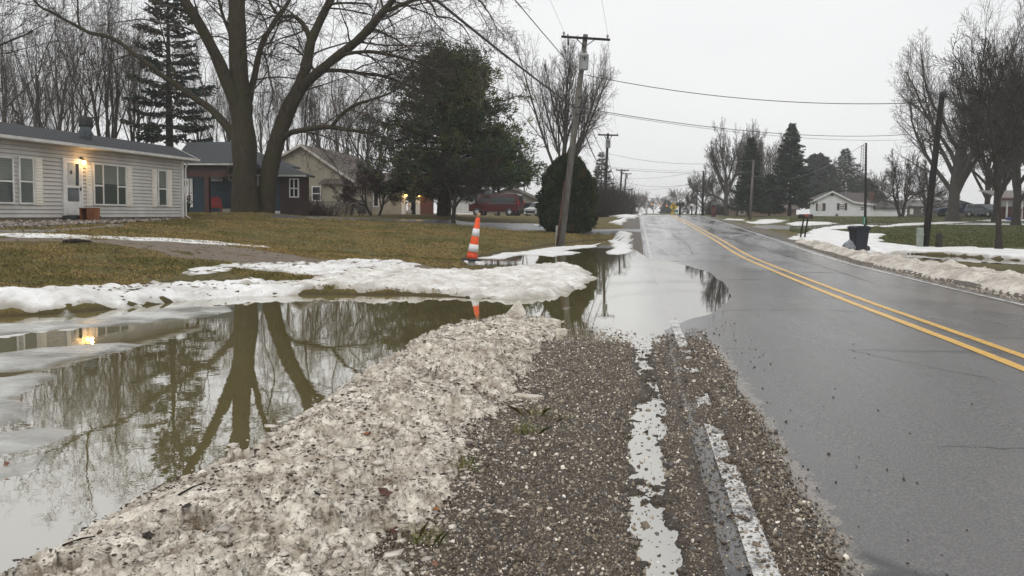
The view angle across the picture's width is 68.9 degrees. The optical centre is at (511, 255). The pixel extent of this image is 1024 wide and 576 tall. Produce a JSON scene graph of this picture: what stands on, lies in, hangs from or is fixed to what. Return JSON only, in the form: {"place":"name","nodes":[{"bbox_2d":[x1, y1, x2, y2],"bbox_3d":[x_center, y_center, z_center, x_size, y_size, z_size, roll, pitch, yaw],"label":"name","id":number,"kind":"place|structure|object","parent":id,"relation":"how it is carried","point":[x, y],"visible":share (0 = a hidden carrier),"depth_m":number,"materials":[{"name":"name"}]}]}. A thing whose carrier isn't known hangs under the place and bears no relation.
{"place":"outdoors","nodes":[
{"label":"outdoors","id":0,"kind":"place"},
{"bbox_2d":[0,238,445,270],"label":"gravel driveway","id":1,"kind":"structure","parent":0,"point":[231,254],"depth_m":18.76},
{"bbox_2d":[270,214,545,230],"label":"asphalt driveway","id":2,"kind":"structure","parent":0,"point":[519,226],"depth_m":44.22,"materials":[{"name":"asphalt"}]},
{"bbox_2d":[0,240,1023,575],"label":"water","id":3,"kind":"structure","parent":0,"point":[168,400],"depth_m":6.89,"materials":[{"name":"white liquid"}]},
{"bbox_2d":[0,373,53,419],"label":"ice sheet","id":4,"kind":"object","parent":3,"relation":"on","point":[10,386],"visible":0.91,"depth_m":6.08,"materials":[{"name":"ice"}]},
{"bbox_2d":[0,428,72,454],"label":"ice sheet","id":5,"kind":"object","parent":3,"relation":"on","point":[17,441],"visible":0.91,"depth_m":4.83,"materials":[{"name":"ice"}]},
{"bbox_2d":[0,343,140,369],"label":"ice sheet","id":6,"kind":"object","parent":3,"relation":"on","point":[32,358],"visible":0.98,"depth_m":7.53,"materials":[{"name":"ice"}]},
{"bbox_2d":[0,306,231,333],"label":"ice sheet","id":7,"kind":"object","parent":3,"relation":"on","point":[155,314],"visible":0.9,"depth_m":9.96,"materials":[{"name":"ice"}]},
{"bbox_2d":[468,261,475,265],"bbox_3d":[-1.110,0.286,20.551,0.210,0.336,0.210,1,3,0],"label":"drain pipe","id":8,"kind":"object","parent":3,"relation":"in","point":[471,263],"visible":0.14,"depth_m":20.46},
{"bbox_2d":[461,213,481,260],"bbox_3d":[-1.100,-0.523,20.505,0.537,1.321,0.537,-1,4,-22],"label":"traffic channelizer","id":9,"kind":"object","parent":8,"relation":"on","point":[472,253],"visible":1,"depth_m":20.41,"materials":[{"name":"orange plastic"}]},
{"bbox_2d":[0,211,1023,316],"bbox_3d":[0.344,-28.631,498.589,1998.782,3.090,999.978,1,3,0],"label":"ground","id":10,"kind":"structure","parent":0,"point":[785,234],"depth_m":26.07,"materials":[{"name":"plant"}]},
{"bbox_2d":[0,0,65,125],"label":"bare tree","id":11,"kind":"object","parent":10,"relation":"on","point":[3,79],"visible":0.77,"depth_m":61.61,"materials":[{"name":"brown plant"}]},
{"bbox_2d":[0,38,67,126],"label":"bare tree","id":12,"kind":"object","parent":10,"relation":"on","point":[17,121],"visible":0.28,"depth_m":90.00,"materials":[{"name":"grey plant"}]},
{"bbox_2d":[0,1,83,129],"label":"bare tree","id":13,"kind":"object","parent":10,"relation":"on","point":[34,120],"visible":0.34,"depth_m":73.33,"materials":[{"name":"brown plant"}]},
{"bbox_2d":[0,0,101,121],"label":"bare tree","id":14,"kind":"object","parent":10,"relation":"on","point":[28,33],"visible":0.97,"depth_m":40.19,"materials":[{"name":"brown plant"}]},
{"bbox_2d":[18,50,94,132],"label":"bare tree","id":15,"kind":"object","parent":10,"relation":"on","point":[78,106],"visible":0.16,"depth_m":96.52,"materials":[{"name":"brown plant"}]},
{"bbox_2d":[0,0,117,130],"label":"bare tree","id":16,"kind":"object","parent":10,"relation":"on","point":[60,117],"visible":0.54,"depth_m":64.86,"materials":[{"name":"brown plant"}]},
{"bbox_2d":[38,1,132,137],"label":"bare tree","id":17,"kind":"object","parent":10,"relation":"on","point":[73,104],"visible":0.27,"depth_m":79.34,"materials":[{"name":"brown plant"}]},
{"bbox_2d":[0,218,175,227],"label":"river rocks","id":18,"kind":"object","parent":10,"relation":"on","point":[13,223],"visible":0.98,"depth_m":22.57,"materials":[{"name":"stone"}]},
{"bbox_2d":[79,208,99,220],"bbox_3d":[-13.934,-1.371,24.627,0.340,0.429,0.582,1,3,9],"label":"wooden box","id":19,"kind":"object","parent":18,"relation":"on","point":[88,214],"visible":0.83,"depth_m":24.54,"materials":[{"name":"brown wood"}]},
{"bbox_2d":[28,0,153,138],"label":"bare tree","id":20,"kind":"object","parent":10,"relation":"on","point":[108,93],"visible":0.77,"depth_m":58.30,"materials":[{"name":"brown plant"}]},
{"bbox_2d":[0,116,199,219],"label":"house","id":21,"kind":"structure","parent":10,"relation":"on","point":[49,174],"depth_m":25.70,"materials":[{"name":"grey"}]},
{"bbox_2d":[0,156,14,203],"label":"window","id":22,"kind":"structure","parent":21,"relation":"in","point":[7,182],"depth_m":22.20,"materials":[{"name":"glass"}]},
{"bbox_2d":[17,156,34,203],"bbox_3d":[-14.915,-2.310,22.911,0.080,1.453,0.574,1,3,9],"label":"window","id":23,"kind":"structure","parent":21,"relation":"in","point":[26,183],"depth_m":22.89,"materials":[{"name":"glass"}]},
{"bbox_2d":[65,160,81,214],"bbox_3d":[-14.572,-2.258,24.809,0.080,1.792,0.678,1,3,9],"label":"storm door","id":24,"kind":"structure","parent":21,"relation":"in","point":[73,187],"depth_m":24.83,"materials":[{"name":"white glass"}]},
{"bbox_2d":[92,163,126,205],"bbox_3d":[-14.309,-2.523,26.575,0.080,1.468,1.696,1,3,9],"label":"window","id":25,"kind":"structure","parent":21,"relation":"in","point":[109,181],"depth_m":26.52,"materials":[{"name":"glass"}]},
{"bbox_2d":[157,169,167,205],"bbox_3d":[-13.826,-2.675,29.499,0.080,1.440,0.572,1,3,9],"label":"window","id":26,"kind":"structure","parent":21,"relation":"in","point":[162,195],"depth_m":29.48,"materials":[{"name":"glass"}]},
{"bbox_2d":[0,233,268,247],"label":"snow patch","id":27,"kind":"object","parent":10,"relation":"on","point":[30,235],"visible":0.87,"depth_m":19.41,"materials":[{"name":"snow"}]},
{"bbox_2d":[87,13,193,143],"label":"bare tree","id":28,"kind":"object","parent":10,"relation":"on","point":[131,133],"visible":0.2,"depth_m":70.25,"materials":[{"name":"brown plant"}]},
{"bbox_2d":[119,0,218,146],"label":"spruce tree","id":29,"kind":"object","parent":10,"relation":"on","point":[150,129],"visible":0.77,"depth_m":50.99,"materials":[{"name":"green plant"}]},
{"bbox_2d":[178,36,228,141],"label":"bare tree","id":30,"kind":"object","parent":10,"relation":"on","point":[202,123],"visible":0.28,"depth_m":76.84,"materials":[{"name":"brown plant"}]},
{"bbox_2d":[0,258,420,312],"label":"snow patch","id":31,"kind":"object","parent":10,"relation":"on","point":[34,300],"visible":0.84,"depth_m":12.41,"materials":[{"name":"snow"}]},
{"bbox_2d":[178,55,259,171],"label":"bare tree","id":32,"kind":"object","parent":10,"relation":"on","point":[227,118],"visible":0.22,"depth_m":86.03,"materials":[{"name":"brown plant"}]},
{"bbox_2d":[182,142,314,215],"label":"house","id":33,"kind":"structure","parent":10,"relation":"on","point":[207,175],"depth_m":45.62,"materials":[{"name":"blue"}]},
{"bbox_2d":[289,178,298,197],"bbox_3d":[-12.639,-3.937,43.321,0.588,1.111,0.080,1,3,9],"label":"window","id":34,"kind":"structure","parent":33,"relation":"in","point":[293,182],"depth_m":43.29,"materials":[{"name":"white glass"}]},
{"bbox_2d":[215,40,312,153],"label":"bare tree","id":35,"kind":"object","parent":10,"relation":"on","point":[260,123],"visible":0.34,"depth_m":81.48,"materials":[{"name":"brown plant"}]},
{"bbox_2d":[5,0,536,213],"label":"tree","id":36,"kind":"object","parent":10,"relation":"on","point":[248,194],"visible":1,"depth_m":40.24,"materials":[{"name":"brown plant"}]},
{"bbox_2d":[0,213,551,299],"bbox_3d":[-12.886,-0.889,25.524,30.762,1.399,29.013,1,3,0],"label":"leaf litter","id":37,"kind":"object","parent":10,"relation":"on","point":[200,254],"visible":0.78,"depth_m":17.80,"materials":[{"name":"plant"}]},
{"bbox_2d":[0,308,559,575],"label":"snow bank","id":38,"kind":"structure","parent":10,"relation":"on","point":[327,516],"depth_m":3.70,"materials":[{"name":"snow"}]},
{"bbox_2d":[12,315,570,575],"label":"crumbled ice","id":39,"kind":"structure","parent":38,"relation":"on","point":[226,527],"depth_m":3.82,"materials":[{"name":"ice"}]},
{"bbox_2d":[263,46,337,151],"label":"bare tree","id":40,"kind":"object","parent":10,"relation":"on","point":[301,134],"visible":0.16,"depth_m":90.99,"materials":[{"name":"brown plant"}]},
{"bbox_2d":[292,53,355,152],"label":"bare tree","id":41,"kind":"object","parent":10,"relation":"on","point":[318,140],"visible":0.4,"depth_m":86.59,"materials":[{"name":"brown plant"}]},
{"bbox_2d":[305,60,366,152],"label":"bare tree","id":42,"kind":"object","parent":10,"relation":"on","point":[336,131],"visible":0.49,"depth_m":84.72,"materials":[{"name":"brown plant"}]},
{"bbox_2d":[309,198,364,215],"bbox_3d":[-12.675,-3.109,47.979,4.999,1.590,4.839,3,4,35],"label":"shrub","id":43,"kind":"object","parent":10,"relation":"on","point":[324,212],"visible":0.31,"depth_m":47.34,"materials":[{"name":"plant"}]},
{"bbox_2d":[309,201,371,213],"bbox_3d":[-12.531,-3.364,53.483,5.256,1.098,0.056,1,3,9],"label":"chain link fence","id":44,"kind":"object","parent":10,"relation":"on","point":[361,206],"visible":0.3,"depth_m":53.37,"materials":[{"name":"grey"}]},
{"bbox_2d":[281,144,433,214],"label":"house","id":45,"kind":"structure","parent":10,"relation":"on","point":[328,193],"depth_m":62.29,"materials":[{"name":"beige"}]},
{"bbox_2d":[323,62,394,162],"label":"bare tree","id":46,"kind":"object","parent":10,"relation":"on","point":[364,142],"visible":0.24,"depth_m":94.87,"materials":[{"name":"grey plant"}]},
{"bbox_2d":[329,158,408,215],"bbox_3d":[-9.557,-4.490,49.638,5.419,4.255,3.188,1,3,0],"label":"ornamental tree","id":47,"kind":"object","parent":10,"relation":"on","point":[347,191],"visible":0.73,"depth_m":49.67,"materials":[{"name":"brown plant"}]},
{"bbox_2d":[334,57,405,165],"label":"bare tree","id":48,"kind":"object","parent":10,"relation":"on","point":[374,121],"visible":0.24,"depth_m":98.33,"materials":[{"name":"brown plant"}]},
{"bbox_2d":[230,262,596,299],"bbox_3d":[-0.818,0.416,16.959,5.915,0.282,10.390,2,4,21],"label":"snow pile","id":49,"kind":"object","parent":10,"relation":"on","point":[521,282],"visible":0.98,"depth_m":14.96,"materials":[{"name":"snow"}]},
{"bbox_2d":[347,36,547,215],"bbox_3d":[-3.583,-8.515,49.842,13.852,12.071,12.842,1,3,0],"label":"pine tree","id":50,"kind":"object","parent":10,"relation":"on","point":[468,141],"visible":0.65,"depth_m":47.74,"materials":[{"name":"green plant"}]},
{"bbox_2d":[418,147,510,222],"bbox_3d":[-2.818,-4.056,44.124,6.086,4.808,4.649,4,5,44],"label":"ornamental tree","id":51,"kind":"object","parent":10,"relation":"on","point":[467,189],"visible":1,"depth_m":43.91,"materials":[{"name":"green plant"}]},
{"bbox_2d":[451,189,494,213],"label":"shed","id":52,"kind":"structure","parent":10,"relation":"on","point":[462,207],"depth_m":91.59,"materials":[{"name":"grey"}]},
{"bbox_2d":[469,194,523,215],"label":"passenger van","id":53,"kind":"object","parent":10,"relation":"on","point":[510,204],"visible":0.88,"depth_m":73.84,"materials":[{"name":"red paint"}]},
{"bbox_2d":[487,187,537,213],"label":"house","id":54,"kind":"structure","parent":10,"relation":"on","point":[528,197],"depth_m":97.71,"materials":[{"name":"beige"}]},
{"bbox_2d":[480,243,599,258],"bbox_3d":[2.941,-0.329,32.441,2.960,0.077,18.619,2,4,23],"label":"snow patch","id":55,"kind":"object","parent":10,"relation":"on","point":[552,251],"visible":0.91,"depth_m":28.15,"materials":[{"name":"snow"}]},
{"bbox_2d":[502,28,619,163],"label":"bare tree","id":56,"kind":"object","parent":10,"relation":"on","point":[556,110],"visible":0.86,"depth_m":70.11,"materials":[{"name":"brown plant"}]},
{"bbox_2d":[534,153,599,232],"bbox_3d":[3.254,-3.647,43.352,3.874,4.733,3.807,1,3,0],"label":"arborvitae","id":57,"kind":"object","parent":10,"relation":"on","point":[583,205],"visible":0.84,"depth_m":42.33,"materials":[{"name":"green plant"}]},
{"bbox_2d":[556,32,609,244],"bbox_3d":[3.369,-5.370,35.512,2.417,10.468,0.825,1,3,0],"label":"utility pole","id":58,"kind":"object","parent":10,"relation":"on","point":[583,67],"visible":0.98,"depth_m":35.62,"materials":[{"name":"brown wood"}]},
{"bbox_2d":[434,0,576,108],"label":"overhead cable","id":59,"kind":"object","parent":58,"relation":"attached to","point":[476,32],"visible":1,"depth_m":20.50,"materials":[{"name":"rubber"}]},
{"bbox_2d":[580,107,954,135],"bbox_3d":[19.854,-8.669,48.568,42.130,2.394,0.034,-2,4,-38],"label":"overhead cable","id":60,"kind":"object","parent":58,"relation":"attached to","point":[735,129],"visible":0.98,"depth_m":42.57,"materials":[{"name":"rubber"}]},
{"bbox_2d":[593,152,614,191],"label":"spruce tree","id":61,"kind":"object","parent":10,"relation":"on","point":[597,170],"visible":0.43,"depth_m":117.20,"materials":[{"name":"green plant"}]},
{"bbox_2d":[598,133,617,194],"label":"utility pole","id":62,"kind":"object","parent":10,"relation":"on","point":[608,142],"visible":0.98,"depth_m":91.28,"materials":[{"name":"brown wood"}]},
{"bbox_2d":[596,177,627,216],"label":"shrub","id":63,"kind":"object","parent":10,"relation":"on","point":[604,208],"visible":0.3,"depth_m":78.79,"materials":[{"name":"plant"}]},
{"bbox_2d":[364,327,863,575],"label":"gravel","id":64,"kind":"structure","parent":10,"relation":"on","point":[681,540],"depth_m":4.03,"materials":[{"name":"gravel"}]},
{"bbox_2d":[397,500,483,552],"bbox_3d":[-0.399,1.224,3.310,0.402,0.125,0.429,4,5,43],"label":"grass tuft","id":65,"kind":"object","parent":64,"relation":"on","point":[423,536],"visible":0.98,"depth_m":3.33,"materials":[{"name":"plant"}]},
{"bbox_2d":[593,171,641,215],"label":"thicket","id":66,"kind":"object","parent":10,"relation":"on","point":[621,207],"visible":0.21,"depth_m":104.01,"materials":[{"name":"plant"}]},
{"bbox_2d":[606,231,633,254],"bbox_3d":[5.350,-0.805,36.727,1.728,0.592,19.104,1,3,8],"label":"snow patch","id":67,"kind":"object","parent":10,"relation":"on","point":[622,246],"visible":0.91,"depth_m":37.52,"materials":[{"name":"snow"}]},
{"bbox_2d":[611,178,649,214],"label":"thicket","id":68,"kind":"object","parent":10,"relation":"on","point":[630,205],"visible":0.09,"depth_m":143.32,"materials":[{"name":"plant"}]},
{"bbox_2d":[685,163,717,214],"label":"bare tree","id":69,"kind":"object","parent":10,"relation":"on","point":[696,181],"visible":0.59,"depth_m":117.26,"materials":[{"name":"grey plant"}]},
{"bbox_2d":[692,191,740,215],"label":"thicket","id":70,"kind":"object","parent":10,"relation":"on","point":[719,209],"visible":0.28,"depth_m":145.32,"materials":[{"name":"plant"}]},
{"bbox_2d":[686,118,755,215],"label":"bare tree","id":71,"kind":"object","parent":10,"relation":"on","point":[720,179],"visible":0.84,"depth_m":111.32,"materials":[{"name":"grey plant"}]},
{"bbox_2d":[720,124,776,195],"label":"bare tree","id":72,"kind":"object","parent":10,"relation":"on","point":[760,147],"visible":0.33,"depth_m":149.31,"materials":[{"name":"grey plant"}]},
{"bbox_2d":[725,136,773,215],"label":"spruce tree","id":73,"kind":"object","parent":10,"relation":"on","point":[741,198],"visible":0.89,"depth_m":93.88,"materials":[{"name":"green plant"}]},
{"bbox_2d":[741,118,786,181],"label":"bare tree","id":74,"kind":"object","parent":10,"relation":"on","point":[773,160],"visible":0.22,"depth_m":168.78,"materials":[{"name":"grey plant"}]},
{"bbox_2d":[754,173,785,215],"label":"spruce tree","id":75,"kind":"object","parent":10,"relation":"on","point":[775,208],"visible":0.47,"depth_m":100.85,"materials":[{"name":"green plant"}]},
{"bbox_2d":[762,123,820,215],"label":"spruce tree","id":76,"kind":"object","parent":10,"relation":"on","point":[785,185],"visible":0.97,"depth_m":98.52,"materials":[{"name":"green plant"}]},
{"bbox_2d":[792,152,840,209],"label":"spruce tree","id":77,"kind":"object","parent":10,"relation":"on","point":[815,162],"visible":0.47,"depth_m":157.71,"materials":[{"name":"green plant"}]},
{"bbox_2d":[816,148,871,198],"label":"spruce tree","id":78,"kind":"object","parent":10,"relation":"on","point":[844,166],"visible":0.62,"depth_m":148.50,"materials":[{"name":"green plant"}]},
{"bbox_2d":[799,191,907,215],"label":"house","id":79,"kind":"structure","parent":10,"relation":"on","point":[831,203],"depth_m":123.97,"materials":[{"name":"white"}]},
{"bbox_2d":[862,143,867,225],"bbox_3d":[24.512,-4.543,51.739,0.401,6.532,0.334,1,3,0],"label":"service pole","id":80,"kind":"object","parent":10,"relation":"on","point":[865,221],"visible":0.94,"depth_m":51.73,"materials":[{"name":"black"}]},
{"bbox_2d":[869,149,938,216],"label":"bare tree","id":81,"kind":"object","parent":10,"relation":"on","point":[893,177],"visible":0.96,"depth_m":94.58,"materials":[{"name":"brown plant"}]},
{"bbox_2d":[788,224,1023,260],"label":"snow field","id":82,"kind":"structure","parent":10,"relation":"on","point":[835,237],"depth_m":32.84,"materials":[{"name":"snow"}]},
{"bbox_2d":[847,226,870,250],"bbox_3d":[13.956,-0.700,30.008,0.698,1.023,0.670,0,3,-7],"label":"trash bin","id":83,"kind":"object","parent":82,"relation":"on","point":[858,236],"visible":0.88,"depth_m":29.76,"materials":[{"name":"black plastic"}]},
{"bbox_2d":[795,237,1023,295],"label":"roadside snow","id":84,"kind":"structure","parent":10,"relation":"on","point":[1010,281],"depth_m":19.36,"materials":[{"name":"snow"}]},
{"bbox_2d":[797,244,1023,300],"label":"shoulder stones","id":85,"kind":"object","parent":10,"relation":"on","point":[943,281],"visible":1,"depth_m":18.83,"materials":[{"name":"gravel"}]},
{"bbox_2d":[898,155,960,215],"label":"bare tree","id":86,"kind":"object","parent":10,"relation":"on","point":[942,189],"visible":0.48,"depth_m":104.20,"materials":[{"name":"brown plant"}]},
{"bbox_2d":[903,200,967,215],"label":"house","id":87,"kind":"structure","parent":10,"relation":"on","point":[918,210],"depth_m":131.49,"materials":[{"name":"grey"}]},
{"bbox_2d":[923,91,952,246],"bbox_3d":[19.620,-3.785,34.479,1.113,7.513,0.362,1,3,10],"label":"utility pole","id":88,"kind":"object","parent":10,"relation":"on","point":[932,180],"visible":0.9,"depth_m":34.42,"materials":[{"name":"brown wood"}]},
{"bbox_2d":[585,74,938,103],"bbox_3d":[11.597,-7.810,34.949,16.362,1.404,0.034,1,3,5],"label":"overhead cable","id":89,"kind":"object","parent":88,"relation":"attached to","point":[769,100],"visible":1,"depth_m":34.92,"materials":[{"name":"rubber"}]},
{"bbox_2d":[888,0,1023,220],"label":"bare tree","id":90,"kind":"object","parent":10,"relation":"on","point":[961,169],"visible":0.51,"depth_m":83.25,"materials":[{"name":"brown plant"}]},
{"bbox_2d":[918,80,1022,216],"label":"bare tree","id":91,"kind":"object","parent":10,"relation":"on","point":[988,186],"visible":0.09,"depth_m":96.04,"materials":[{"name":"brown plant"}]},
{"bbox_2d":[922,18,1023,221],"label":"bare tree","id":92,"kind":"object","parent":10,"relation":"on","point":[1004,181],"visible":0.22,"depth_m":79.72,"materials":[{"name":"brown plant"}]},
{"bbox_2d":[925,26,1023,164],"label":"bare tree","id":93,"kind":"object","parent":10,"relation":"on","point":[1001,116],"visible":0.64,"depth_m":61.54,"materials":[{"name":"brown plant"}]},
{"bbox_2d":[964,204,992,216],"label":"parked car","id":94,"kind":"object","parent":10,"relation":"on","point":[971,210],"visible":0.6,"depth_m":95.62,"materials":[{"name":"grey paint"}]},
{"bbox_2d":[938,27,1023,248],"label":"young tree","id":95,"kind":"object","parent":10,"relation":"on","point":[998,234],"visible":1,"depth_m":30.89,"materials":[{"name":"brown plant"}]},
{"bbox_2d":[945,33,1023,224],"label":"bare tree","id":96,"kind":"object","parent":10,"relation":"on","point":[1017,182],"visible":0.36,"depth_m":71.61,"materials":[{"name":"brown plant"}]},
{"bbox_2d":[956,53,1023,188],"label":"bare tree","id":97,"kind":"object","parent":10,"relation":"on","point":[1018,100],"visible":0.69,"depth_m":41.92,"materials":[{"name":"brown plant"}]},
{"bbox_2d":[979,190,1023,217],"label":"house","id":98,"kind":"structure","parent":10,"relation":"on","point":[1006,203],"depth_m":88.81,"materials":[{"name":"white"}]},
{"bbox_2d":[0,0,1023,214],"label":"sky","id":99,"kind":"structure","parent":0,"point":[818,52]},
{"bbox_2d":[580,229,643,234],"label":"asphalt driveway","id":100,"kind":"structure","parent":0,"point":[606,231],"depth_m":44.32,"materials":[{"name":"asphalt"}]},
{"bbox_2d":[729,202,800,215],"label":"house","id":101,"kind":"structure","parent":0,"point":[794,208],"depth_m":127.20,"materials":[{"name":"beige brick"}]},
{"bbox_2d":[639,215,1023,575],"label":"road","id":102,"kind":"structure","parent":0,"point":[808,335],"depth_m":6.03,"materials":[{"name":"asphalt"}]},
{"bbox_2d":[640,215,780,575],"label":"road marking","id":103,"kind":"object","parent":102,"relation":"on","point":[754,566],"visible":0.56,"depth_m":3.85,"materials":[{"name":"white paint"}]},
{"bbox_2d":[669,215,1019,448],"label":"road cracks","id":104,"kind":"object","parent":102,"relation":"on","point":[834,310],"visible":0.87,"depth_m":17.42,"materials":[{"name":"asphalt"}]},
{"bbox_2d":[671,215,1023,370],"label":"road marking","id":105,"kind":"object","parent":102,"relation":"on","point":[997,358],"visible":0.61,"depth_m":10.11,"materials":[{"name":"yellow paint"}]},
{"bbox_2d":[675,215,1023,357],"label":"road marking","id":106,"kind":"object","parent":102,"relation":"on","point":[957,332],"visible":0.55,"depth_m":11.32,"materials":[{"name":"yellow paint"}]},
{"bbox_2d":[696,215,1023,304],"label":"road marking","id":107,"kind":"object","parent":102,"relation":"on","point":[889,273],"visible":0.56,"depth_m":19.03,"materials":[{"name":"white paint"}]},
{"bbox_2d":[753,221,1023,228],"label":"asphalt driveway","id":108,"kind":"structure","parent":0,"point":[772,226],"depth_m":60.24,"materials":[{"name":"asphalt"}]},
{"bbox_2d":[789,216,1023,247],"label":"lawn grass","id":109,"kind":"structure","parent":0,"point":[1018,234],"depth_m":54.22,"materials":[{"name":"plant"}]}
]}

